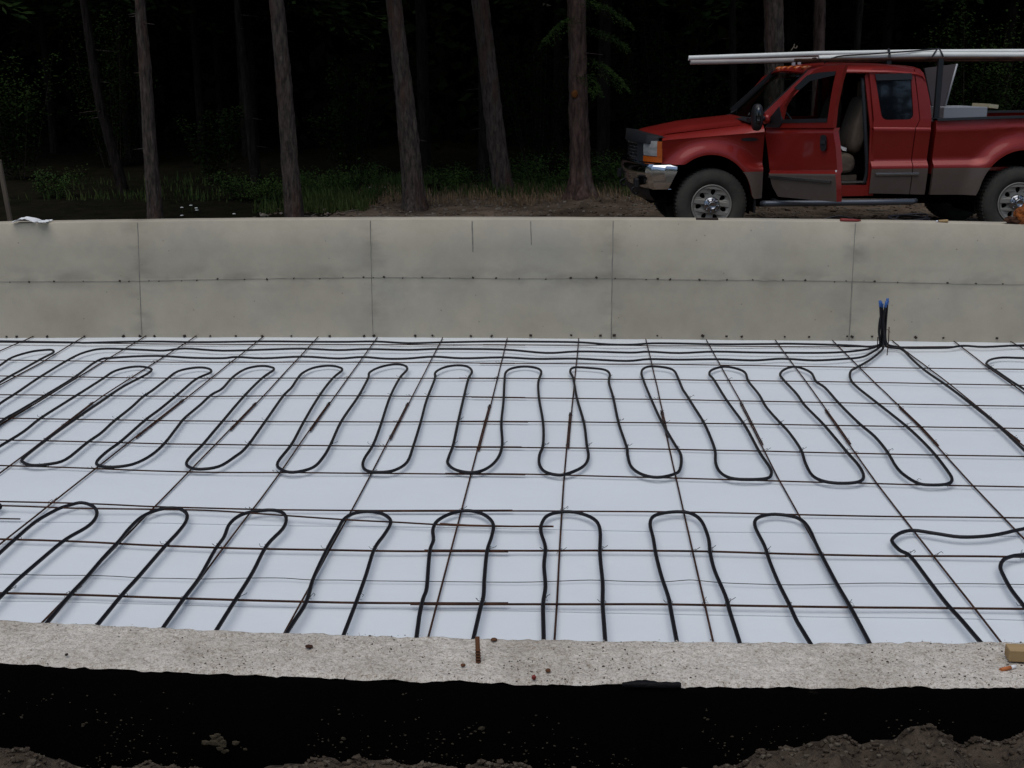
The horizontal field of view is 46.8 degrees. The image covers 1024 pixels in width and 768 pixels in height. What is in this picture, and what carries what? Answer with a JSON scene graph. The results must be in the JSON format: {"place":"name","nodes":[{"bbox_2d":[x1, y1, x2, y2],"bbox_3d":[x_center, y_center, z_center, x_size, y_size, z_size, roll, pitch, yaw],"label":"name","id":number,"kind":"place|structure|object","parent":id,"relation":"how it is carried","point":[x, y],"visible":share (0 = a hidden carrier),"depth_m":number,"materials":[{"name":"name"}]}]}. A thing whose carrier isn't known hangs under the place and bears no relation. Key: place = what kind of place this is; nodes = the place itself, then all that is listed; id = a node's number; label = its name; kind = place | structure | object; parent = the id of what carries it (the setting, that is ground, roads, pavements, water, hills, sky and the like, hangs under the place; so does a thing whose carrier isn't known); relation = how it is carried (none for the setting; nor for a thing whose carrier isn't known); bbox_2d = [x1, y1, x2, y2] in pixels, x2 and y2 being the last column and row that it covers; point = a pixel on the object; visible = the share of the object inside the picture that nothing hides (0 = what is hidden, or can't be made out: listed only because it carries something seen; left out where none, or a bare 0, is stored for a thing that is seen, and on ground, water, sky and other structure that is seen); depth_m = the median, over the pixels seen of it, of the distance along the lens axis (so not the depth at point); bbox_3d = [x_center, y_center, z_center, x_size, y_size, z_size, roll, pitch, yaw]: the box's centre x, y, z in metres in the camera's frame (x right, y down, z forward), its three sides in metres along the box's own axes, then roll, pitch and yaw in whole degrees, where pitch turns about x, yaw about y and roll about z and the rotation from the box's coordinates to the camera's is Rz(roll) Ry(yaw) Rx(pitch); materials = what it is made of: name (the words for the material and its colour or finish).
{"place":"outdoors","nodes":[
{"label":"outdoors","id":0,"kind":"place"},
{"bbox_2d":[1,169,653,213],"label":"grass","id":1,"kind":"structure","parent":0,"point":[327,200],"depth_m":18.57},
{"bbox_2d":[0,3,1023,767],"bbox_3d":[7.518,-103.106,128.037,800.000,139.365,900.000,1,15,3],"label":"ground","id":2,"kind":"structure","parent":0,"point":[172,161],"depth_m":18.43,"materials":[{"name":"soil"}]},
{"bbox_2d":[0,160,12,220],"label":"wooden stake","id":3,"kind":"object","parent":2,"relation":"on","point":[5,197],"visible":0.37,"depth_m":12.02,"materials":[{"name":"brown wood"}]},
{"bbox_2d":[0,0,46,22],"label":"conifer","id":4,"kind":"object","parent":2,"relation":"on","point":[10,5],"visible":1,"depth_m":23.34,"materials":[{"name":"green plant"}]},
{"bbox_2d":[0,48,65,179],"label":"bush","id":5,"kind":"object","parent":2,"relation":"on","point":[26,109],"visible":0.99,"depth_m":22.06,"materials":[{"name":"green plant"}]},
{"bbox_2d":[28,163,90,197],"bbox_3d":[-7.257,-3.224,19.009,0.921,0.621,0.766,1,15,3],"label":"bush","id":6,"kind":"object","parent":2,"relation":"on","point":[37,176],"visible":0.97,"depth_m":18.95,"materials":[{"name":"green plant"}]},
{"bbox_2d":[79,0,129,193],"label":"pine tree","id":7,"kind":"object","parent":2,"relation":"on","point":[119,176],"visible":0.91,"depth_m":19.30,"materials":[{"name":"brown plant"}]},
{"bbox_2d":[50,0,160,166],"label":"bush","id":8,"kind":"object","parent":2,"relation":"on","point":[120,88],"visible":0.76,"depth_m":24.68,"materials":[{"name":"green plant"}]},
{"bbox_2d":[63,0,150,157],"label":"conifer","id":9,"kind":"object","parent":2,"relation":"on","point":[115,14],"visible":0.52,"depth_m":26.30,"materials":[{"name":"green plant"}]},
{"bbox_2d":[0,0,272,150],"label":"conifer","id":10,"kind":"object","parent":2,"relation":"on","point":[209,27],"visible":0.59,"depth_m":27.66,"materials":[{"name":"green plant"}]},
{"bbox_2d":[128,0,163,218],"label":"pine tree","id":11,"kind":"object","parent":2,"relation":"on","point":[153,184],"visible":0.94,"depth_m":15.44,"materials":[{"name":"brown plant"}]},
{"bbox_2d":[173,101,246,181],"bbox_3d":[-5.364,-4.338,21.438,1.478,1.537,1.025,3,15,12],"label":"bush","id":12,"kind":"object","parent":2,"relation":"on","point":[229,129],"visible":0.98,"depth_m":21.34,"materials":[{"name":"green plant"}]},
{"bbox_2d":[188,0,255,152],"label":"conifer","id":13,"kind":"object","parent":2,"relation":"on","point":[199,106],"visible":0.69,"depth_m":27.03,"materials":[{"name":"brown plant"}]},
{"bbox_2d":[62,0,387,156],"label":"conifer","id":14,"kind":"object","parent":2,"relation":"on","point":[334,4],"visible":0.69,"depth_m":26.25,"materials":[{"name":"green plant"}]},
{"bbox_2d":[177,6,278,126],"bbox_3d":[-6.791,-13.207,31.977,7.894,13.012,6.860,-1,15,-3],"label":"conifer","id":15,"kind":"object","parent":2,"relation":"on","point":[269,53],"visible":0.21,"depth_m":33.30,"materials":[{"name":"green plant"}]},
{"bbox_2d":[90,0,390,149],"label":"conifer","id":16,"kind":"object","parent":2,"relation":"on","point":[248,33],"visible":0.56,"depth_m":28.02,"materials":[{"name":"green plant"}]},
{"bbox_2d":[234,0,267,184],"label":"pine tree","id":17,"kind":"object","parent":2,"relation":"on","point":[253,154],"visible":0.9,"depth_m":20.65,"materials":[{"name":"brown plant"}]},
{"bbox_2d":[149,0,356,146],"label":"conifer","id":18,"kind":"object","parent":2,"relation":"on","point":[218,74],"visible":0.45,"depth_m":28.82,"materials":[{"name":"green plant"}]},
{"bbox_2d":[201,165,304,200],"bbox_3d":[-4.013,-3.096,18.508,1.751,0.711,1.296,1,15,3],"label":"bush","id":19,"kind":"object","parent":2,"relation":"on","point":[232,191],"visible":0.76,"depth_m":18.37,"materials":[{"name":"green plant"}]},
{"bbox_2d":[269,0,303,216],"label":"pine tree","id":20,"kind":"object","parent":2,"relation":"on","point":[292,198],"visible":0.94,"depth_m":15.60,"materials":[{"name":"brown plant"}]},
{"bbox_2d":[300,153,388,194],"bbox_3d":[-2.938,-3.310,19.109,1.904,0.854,1.434,-10,18,-34],"label":"bush","id":21,"kind":"object","parent":2,"relation":"on","point":[356,185],"visible":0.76,"depth_m":18.97,"materials":[{"name":"green plant"}]},
{"bbox_2d":[386,0,428,211],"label":"pine tree","id":22,"kind":"object","parent":2,"relation":"on","point":[413,192],"visible":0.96,"depth_m":16.88,"materials":[{"name":"brown plant"}]},
{"bbox_2d":[423,157,490,190],"bbox_3d":[-0.944,-3.449,19.963,0.971,0.710,1.438,-10,17,-32],"label":"bush","id":23,"kind":"object","parent":2,"relation":"on","point":[451,179],"visible":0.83,"depth_m":19.91,"materials":[{"name":"green plant"}]},
{"bbox_2d":[471,0,514,193],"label":"pine tree","id":24,"kind":"object","parent":2,"relation":"on","point":[499,162],"visible":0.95,"depth_m":18.60,"materials":[{"name":"brown plant"}]},
{"bbox_2d":[0,0,1023,150],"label":"forest","id":25,"kind":"object","parent":2,"relation":"on","point":[452,63],"visible":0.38,"depth_m":30.90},
{"bbox_2d":[0,723,1023,767],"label":"soil clods","id":26,"kind":"object","parent":2,"relation":"on","point":[762,752],"visible":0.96,"depth_m":2.26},
{"bbox_2d":[486,148,569,186],"bbox_3d":[0.503,-3.600,20.245,1.953,0.870,1.568,1,15,3],"label":"bush","id":27,"kind":"object","parent":2,"relation":"on","point":[527,172],"visible":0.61,"depth_m":20.37,"materials":[{"name":"green plant"}]},
{"bbox_2d":[442,0,616,126],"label":"conifer","id":28,"kind":"object","parent":2,"relation":"on","point":[504,57],"visible":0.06,"depth_m":34.56,"materials":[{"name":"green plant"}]},
{"bbox_2d":[408,0,669,152],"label":"conifer","id":29,"kind":"object","parent":2,"relation":"on","point":[558,10],"visible":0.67,"depth_m":26.86,"materials":[{"name":"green plant"}]},
{"bbox_2d":[538,0,634,200],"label":"pine tree","id":30,"kind":"object","parent":2,"relation":"on","point":[580,185],"visible":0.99,"depth_m":17.21,"materials":[{"name":"brown plant"}]},
{"bbox_2d":[552,147,625,187],"bbox_3d":[1.773,-3.668,20.234,2.298,1.046,1.955,1,15,3],"label":"bush","id":31,"kind":"object","parent":2,"relation":"on","point":[605,178],"visible":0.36,"depth_m":20.19,"materials":[{"name":"green plant"}]},
{"bbox_2d":[533,0,657,144],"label":"conifer","id":32,"kind":"object","parent":2,"relation":"on","point":[537,25],"visible":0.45,"depth_m":29.17,"materials":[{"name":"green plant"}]},
{"bbox_2d":[596,0,611,171],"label":"conifer","id":33,"kind":"object","parent":2,"relation":"on","point":[603,120],"visible":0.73,"depth_m":22.94,"materials":[{"name":"brown plant"}]},
{"bbox_2d":[253,193,973,220],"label":"stones and twigs","id":34,"kind":"object","parent":2,"relation":"on","point":[578,208],"visible":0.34,"depth_m":16.84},
{"bbox_2d":[562,0,738,114],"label":"conifer","id":35,"kind":"object","parent":2,"relation":"on","point":[619,8],"visible":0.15,"depth_m":34.23,"materials":[{"name":"green plant"}]},
{"bbox_2d":[762,0,789,110],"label":"pine tree","id":36,"kind":"object","parent":2,"relation":"on","point":[773,33],"visible":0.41,"depth_m":18.44,"materials":[{"name":"brown plant"}]},
{"bbox_2d":[785,0,796,115],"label":"conifer","id":37,"kind":"object","parent":2,"relation":"on","point":[791,36],"visible":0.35,"depth_m":28.18,"materials":[{"name":"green plant"}]},
{"bbox_2d":[683,0,945,38],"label":"conifer","id":38,"kind":"object","parent":2,"relation":"on","point":[716,7],"visible":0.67,"depth_m":24.79,"materials":[{"name":"green plant"}]},
{"bbox_2d":[807,0,825,115],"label":"pine tree","id":39,"kind":"object","parent":2,"relation":"on","point":[819,15],"visible":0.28,"depth_m":19.84,"materials":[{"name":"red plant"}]},
{"bbox_2d":[617,56,1023,221],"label":"pickup truck","id":40,"kind":"object","parent":2,"relation":"on","point":[742,157],"visible":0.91,"depth_m":13.77,"materials":[{"name":"red paint"}]},
{"bbox_2d":[690,57,818,64],"bbox_3d":[2.794,-3.725,13.635,1.482,0.082,0.052,-1,15,-2],"label":"plastic pipe","id":41,"kind":"object","parent":40,"relation":"on","point":[743,61],"visible":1,"depth_m":13.61,"materials":[{"name":"plastic"}]},
{"bbox_2d":[688,49,1023,60],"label":"plastic pipe","id":42,"kind":"object","parent":40,"relation":"on","point":[756,55],"visible":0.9,"depth_m":13.71,"materials":[{"name":"plastic"}]},
{"bbox_2d":[818,52,1023,57],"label":"plastic pipe","id":43,"kind":"object","parent":40,"relation":"on","point":[963,54],"visible":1,"depth_m":13.64,"materials":[{"name":"plastic"}]},
{"bbox_2d":[924,64,987,120],"bbox_3d":[5.327,-3.447,14.447,0.648,0.895,0.800,-1,15,-2],"label":"toolbox","id":44,"kind":"object","parent":40,"relation":"in","point":[955,111],"visible":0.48,"depth_m":14.35,"materials":[{"name":"silver metal"}]},
{"bbox_2d":[784,0,1023,64],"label":"conifer","id":45,"kind":"object","parent":2,"relation":"on","point":[897,5],"visible":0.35,"depth_m":29.66,"materials":[{"name":"green plant"}]},
{"bbox_2d":[902,0,1023,47],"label":"conifer","id":46,"kind":"object","parent":2,"relation":"on","point":[944,17],"visible":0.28,"depth_m":30.46,"materials":[{"name":"green plant"}]},
{"bbox_2d":[914,0,1023,110],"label":"bush","id":47,"kind":"object","parent":2,"relation":"on","point":[995,88],"visible":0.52,"depth_m":21.57,"materials":[{"name":"green plant"}]},
{"bbox_2d":[918,0,1023,109],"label":"conifer","id":48,"kind":"object","parent":2,"relation":"on","point":[1011,7],"visible":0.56,"depth_m":25.78,"materials":[{"name":"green plant"}]},
{"bbox_2d":[887,213,930,220],"bbox_3d":[3.889,-1.591,11.560,0.470,0.141,0.248,1,15,3],"label":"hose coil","id":49,"kind":"object","parent":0,"point":[917,215],"visible":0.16,"depth_m":11.61,"materials":[{"name":"black"}]},
{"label":"slab bed","id":50,"kind":"structure","parent":0,"visible":0},
{"bbox_2d":[0,217,1023,342],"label":"foundation wall","id":51,"kind":"structure","parent":50,"relation":"on","point":[659,278],"depth_m":11.19,"materials":[{"name":"concrete"}]},
{"bbox_2d":[1003,204,1023,224],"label":"tool pouch","id":52,"kind":"object","parent":51,"relation":"on","point":[1018,215],"visible":1,"depth_m":10.82,"materials":[{"name":"orange leather"}]},
{"bbox_2d":[0,620,1023,767],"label":"foundation wall","id":53,"kind":"structure","parent":50,"relation":"on","point":[265,717],"depth_m":2.64,"materials":[{"name":"black"}]},
{"bbox_2d":[0,691,953,766],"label":"soil splashes","id":54,"kind":"object","parent":53,"relation":"attached to","point":[218,740],"visible":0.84,"depth_m":2.65,"materials":[{"name":"soil"}]},
{"bbox_2d":[41,622,1022,684],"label":"grit","id":55,"kind":"object","parent":53,"relation":"on","point":[591,659],"visible":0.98,"depth_m":2.68,"materials":[{"name":"soil"}]},
{"bbox_2d":[1004,644,1023,661],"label":"wood block","id":56,"kind":"object","parent":53,"relation":"on","point":[1014,653],"depth_m":2.66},
{"bbox_2d":[0,601,1023,643],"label":"ground sheet","id":57,"kind":"object","parent":50,"relation":"on","point":[524,625],"visible":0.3,"depth_m":5.44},
{"bbox_2d":[0,522,1023,619],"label":"ground sheet","id":58,"kind":"object","parent":57,"relation":"on","point":[387,570],"visible":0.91,"depth_m":6.03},
{"bbox_2d":[0,586,507,603],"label":"rebar","id":59,"kind":"object","parent":58,"relation":"on","point":[188,598],"visible":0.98,"depth_m":5.63,"materials":[{"name":"black metal"}]},
{"bbox_2d":[0,536,507,552],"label":"rebar","id":60,"kind":"object","parent":58,"relation":"on","point":[293,549],"visible":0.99,"depth_m":6.23,"materials":[{"name":"black metal"}]},
{"bbox_2d":[0,337,1023,536],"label":"ground sheet","id":61,"kind":"object","parent":58,"relation":"on","point":[379,492],"visible":0.84,"depth_m":8.22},
{"bbox_2d":[0,349,54,382],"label":"heating tube","id":62,"kind":"object","parent":61,"relation":"on","point":[25,367],"visible":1,"depth_m":10.40,"materials":[{"name":"black"}]},
{"bbox_2d":[0,335,145,425],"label":"rebar","id":63,"kind":"object","parent":61,"relation":"on","point":[66,384],"visible":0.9,"depth_m":9.56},
{"bbox_2d":[0,399,182,544],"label":"rebar","id":64,"kind":"object","parent":61,"relation":"on","point":[37,514],"visible":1,"depth_m":7.27,"materials":[{"name":"black metal"}]},
{"bbox_2d":[41,402,256,622],"bbox_3d":[-2.103,0.877,6.231,0.031,0.024,5.889,0,15,3],"label":"rebar","id":65,"kind":"object","parent":61,"relation":"on","point":[135,526],"visible":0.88,"depth_m":7.21,"materials":[{"name":"black metal"}]},
{"bbox_2d":[136,336,263,437],"bbox_3d":[-2.501,-0.044,9.814,0.013,0.011,3.324,1,15,4],"label":"rebar","id":66,"kind":"object","parent":61,"relation":"on","point":[193,392],"visible":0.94,"depth_m":9.34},
{"bbox_2d":[0,357,479,363],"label":"rebar","id":67,"kind":"object","parent":61,"relation":"on","point":[156,361],"visible":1,"depth_m":10.33,"materials":[{"name":"black metal"}]},
{"bbox_2d":[0,391,497,396],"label":"rebar","id":68,"kind":"object","parent":61,"relation":"on","point":[113,395],"visible":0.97,"depth_m":9.23,"materials":[{"name":"black metal"}]},
{"bbox_2d":[0,373,498,379],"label":"rebar","id":69,"kind":"object","parent":61,"relation":"on","point":[246,378],"visible":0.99,"depth_m":9.78,"materials":[{"name":"black metal"}]},
{"bbox_2d":[0,497,512,510],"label":"rebar","id":70,"kind":"object","parent":61,"relation":"on","point":[245,508],"visible":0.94,"depth_m":6.83,"materials":[{"name":"black metal"}]},
{"bbox_2d":[183,402,329,602],"bbox_3d":[-1.530,0.878,6.220,0.036,0.024,5.926,0,15,3],"label":"rebar","id":71,"kind":"object","parent":61,"relation":"on","point":[227,542],"visible":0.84,"depth_m":7.00,"materials":[{"name":"black metal"}]},
{"bbox_2d":[0,438,521,446],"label":"rebar","id":72,"kind":"object","parent":61,"relation":"on","point":[168,443],"visible":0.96,"depth_m":8.00,"materials":[{"name":"black metal"}]},
{"bbox_2d":[0,462,524,475],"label":"rebar","id":73,"kind":"object","parent":61,"relation":"on","point":[22,465],"visible":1,"depth_m":7.44,"materials":[{"name":"black metal"}]},
{"bbox_2d":[0,342,524,345],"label":"rebar","id":74,"kind":"object","parent":61,"relation":"on","point":[298,344],"visible":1,"depth_m":11.02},
{"bbox_2d":[0,414,527,422],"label":"rebar","id":75,"kind":"object","parent":61,"relation":"on","point":[396,421],"visible":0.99,"depth_m":8.54,"materials":[{"name":"black metal"}]},
{"bbox_2d":[2,505,551,526],"bbox_3d":[-1.967,0.728,6.735,4.403,0.008,0.101,1,15,6],"label":"rebar","id":76,"kind":"object","parent":61,"relation":"on","point":[271,514],"visible":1,"depth_m":6.68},
{"bbox_2d":[283,402,408,632],"bbox_3d":[-0.958,0.882,6.195,0.034,0.024,5.936,1,15,3],"label":"rebar","id":77,"kind":"object","parent":61,"relation":"on","point":[296,610],"visible":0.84,"depth_m":6.82,"materials":[{"name":"black metal"}]},
{"bbox_2d":[0,300,882,423],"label":"heating tube","id":78,"kind":"object","parent":61,"relation":"on","point":[408,358],"visible":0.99,"depth_m":10.36,"materials":[{"name":"black"}]},
{"bbox_2d":[0,301,882,404],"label":"heating tube","id":79,"kind":"object","parent":61,"relation":"on","point":[356,349],"visible":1,"depth_m":10.64,"materials":[{"name":"black"}]},
{"bbox_2d":[0,304,883,347],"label":"heating tube","id":80,"kind":"object","parent":61,"relation":"on","point":[434,342],"visible":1,"depth_m":11.03,"materials":[{"name":"black"}]},
{"bbox_2d":[427,404,490,636],"bbox_3d":[-0.321,0.892,6.144,0.030,0.024,5.898,1,15,3],"label":"rebar","id":81,"kind":"object","parent":61,"relation":"on","point":[435,609],"visible":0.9,"depth_m":6.38,"materials":[{"name":"black metal"}]},
{"bbox_2d":[0,301,953,486],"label":"heating tube","id":82,"kind":"object","parent":61,"relation":"on","point":[678,471],"visible":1,"depth_m":8.38,"materials":[{"name":"black"}]},
{"bbox_2d":[553,412,571,639],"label":"rebar","id":83,"kind":"object","parent":61,"relation":"on","point":[557,593],"visible":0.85,"depth_m":6.32,"materials":[{"name":"black metal"}]},
{"bbox_2d":[645,339,668,437],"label":"rebar","id":84,"kind":"object","parent":61,"relation":"on","point":[657,388],"visible":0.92,"depth_m":9.41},
{"bbox_2d":[471,395,1023,406],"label":"rebar","id":85,"kind":"object","parent":84,"relation":"on","point":[753,401],"visible":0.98,"depth_m":9.03,"materials":[{"name":"black metal"}]},
{"bbox_2d":[660,410,713,641],"bbox_3d":[0.938,0.919,6.021,0.030,0.024,5.778,1,15,3],"label":"rebar","id":86,"kind":"object","parent":61,"relation":"on","point":[707,616],"visible":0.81,"depth_m":6.27,"materials":[{"name":"black metal"}]},
{"bbox_2d":[376,506,1023,518],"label":"rebar","id":87,"kind":"object","parent":61,"relation":"on","point":[703,512],"visible":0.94,"depth_m":6.72,"materials":[{"name":"black metal"}]},
{"bbox_2d":[455,442,1023,456],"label":"rebar","id":88,"kind":"object","parent":61,"relation":"on","point":[764,450],"visible":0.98,"depth_m":7.83,"materials":[{"name":"black metal"}]},
{"bbox_2d":[480,472,1023,487],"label":"rebar","id":89,"kind":"object","parent":61,"relation":"on","point":[764,480],"visible":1,"depth_m":7.27,"materials":[{"name":"black metal"}]},
{"bbox_2d":[480,363,1023,369],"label":"rebar","id":90,"kind":"object","parent":61,"relation":"on","point":[987,368],"visible":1,"depth_m":10.14,"materials":[{"name":"black metal"}]},
{"bbox_2d":[494,375,1023,385],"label":"rebar","id":91,"kind":"object","parent":61,"relation":"on","point":[764,380],"visible":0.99,"depth_m":9.62,"materials":[{"name":"black metal"}]},
{"bbox_2d":[498,344,1023,346],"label":"rebar","id":92,"kind":"object","parent":61,"relation":"on","point":[712,346],"visible":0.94,"depth_m":10.88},
{"bbox_2d":[528,418,1023,428],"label":"rebar","id":93,"kind":"object","parent":61,"relation":"on","point":[750,424],"visible":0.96,"depth_m":8.42,"materials":[{"name":"black metal"}]},
{"bbox_2d":[740,402,812,540],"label":"rebar","id":94,"kind":"object","parent":61,"relation":"on","point":[773,467],"visible":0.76,"depth_m":7.53,"materials":[{"name":"black metal"}]},
{"bbox_2d":[825,409,1001,641],"bbox_3d":[2.179,0.921,5.990,0.046,0.024,5.847,1,15,3],"label":"rebar","id":95,"kind":"object","parent":61,"relation":"on","point":[957,586],"visible":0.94,"depth_m":6.28,"materials":[{"name":"black metal"}]},
{"bbox_2d":[884,312,1023,451],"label":"heating tube","id":96,"kind":"object","parent":61,"relation":"on","point":[1005,432],"visible":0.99,"depth_m":9.08,"materials":[{"name":"black"}]},
{"bbox_2d":[885,298,1023,348],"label":"heating tube","id":97,"kind":"object","parent":61,"relation":"on","point":[974,346],"visible":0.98,"depth_m":10.72,"materials":[{"name":"black"}]},
{"bbox_2d":[898,406,1023,539],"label":"rebar","id":98,"kind":"object","parent":61,"relation":"on","point":[994,508],"visible":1,"depth_m":7.35,"materials":[{"name":"black metal"}]},
{"bbox_2d":[985,356,1023,389],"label":"heating tube","id":99,"kind":"object","parent":61,"relation":"on","point":[1000,373],"visible":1,"depth_m":9.99,"materials":[{"name":"black"}]},
{"bbox_2d":[0,501,1023,643],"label":"heating tube","id":100,"kind":"object","parent":58,"relation":"on","point":[969,629],"visible":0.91,"depth_m":5.97,"materials":[{"name":"black"}]},
{"bbox_2d":[0,574,1023,584],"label":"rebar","id":101,"kind":"object","parent":58,"relation":"on","point":[524,582],"visible":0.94,"depth_m":5.84,"materials":[{"name":"black metal"}]},
{"bbox_2d":[410,594,1023,609],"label":"rebar","id":102,"kind":"object","parent":58,"relation":"on","point":[853,606],"visible":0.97,"depth_m":5.54,"materials":[{"name":"black metal"}]},
{"bbox_2d":[424,545,1023,559],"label":"rebar","id":103,"kind":"object","parent":58,"relation":"on","point":[741,552],"visible":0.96,"depth_m":6.16,"materials":[{"name":"black metal"}]},
{"bbox_2d":[998,553,1023,608],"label":"heating tube","id":104,"kind":"object","parent":103,"relation":"on","point":[1008,584],"visible":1,"depth_m":5.80,"materials":[{"name":"black"}]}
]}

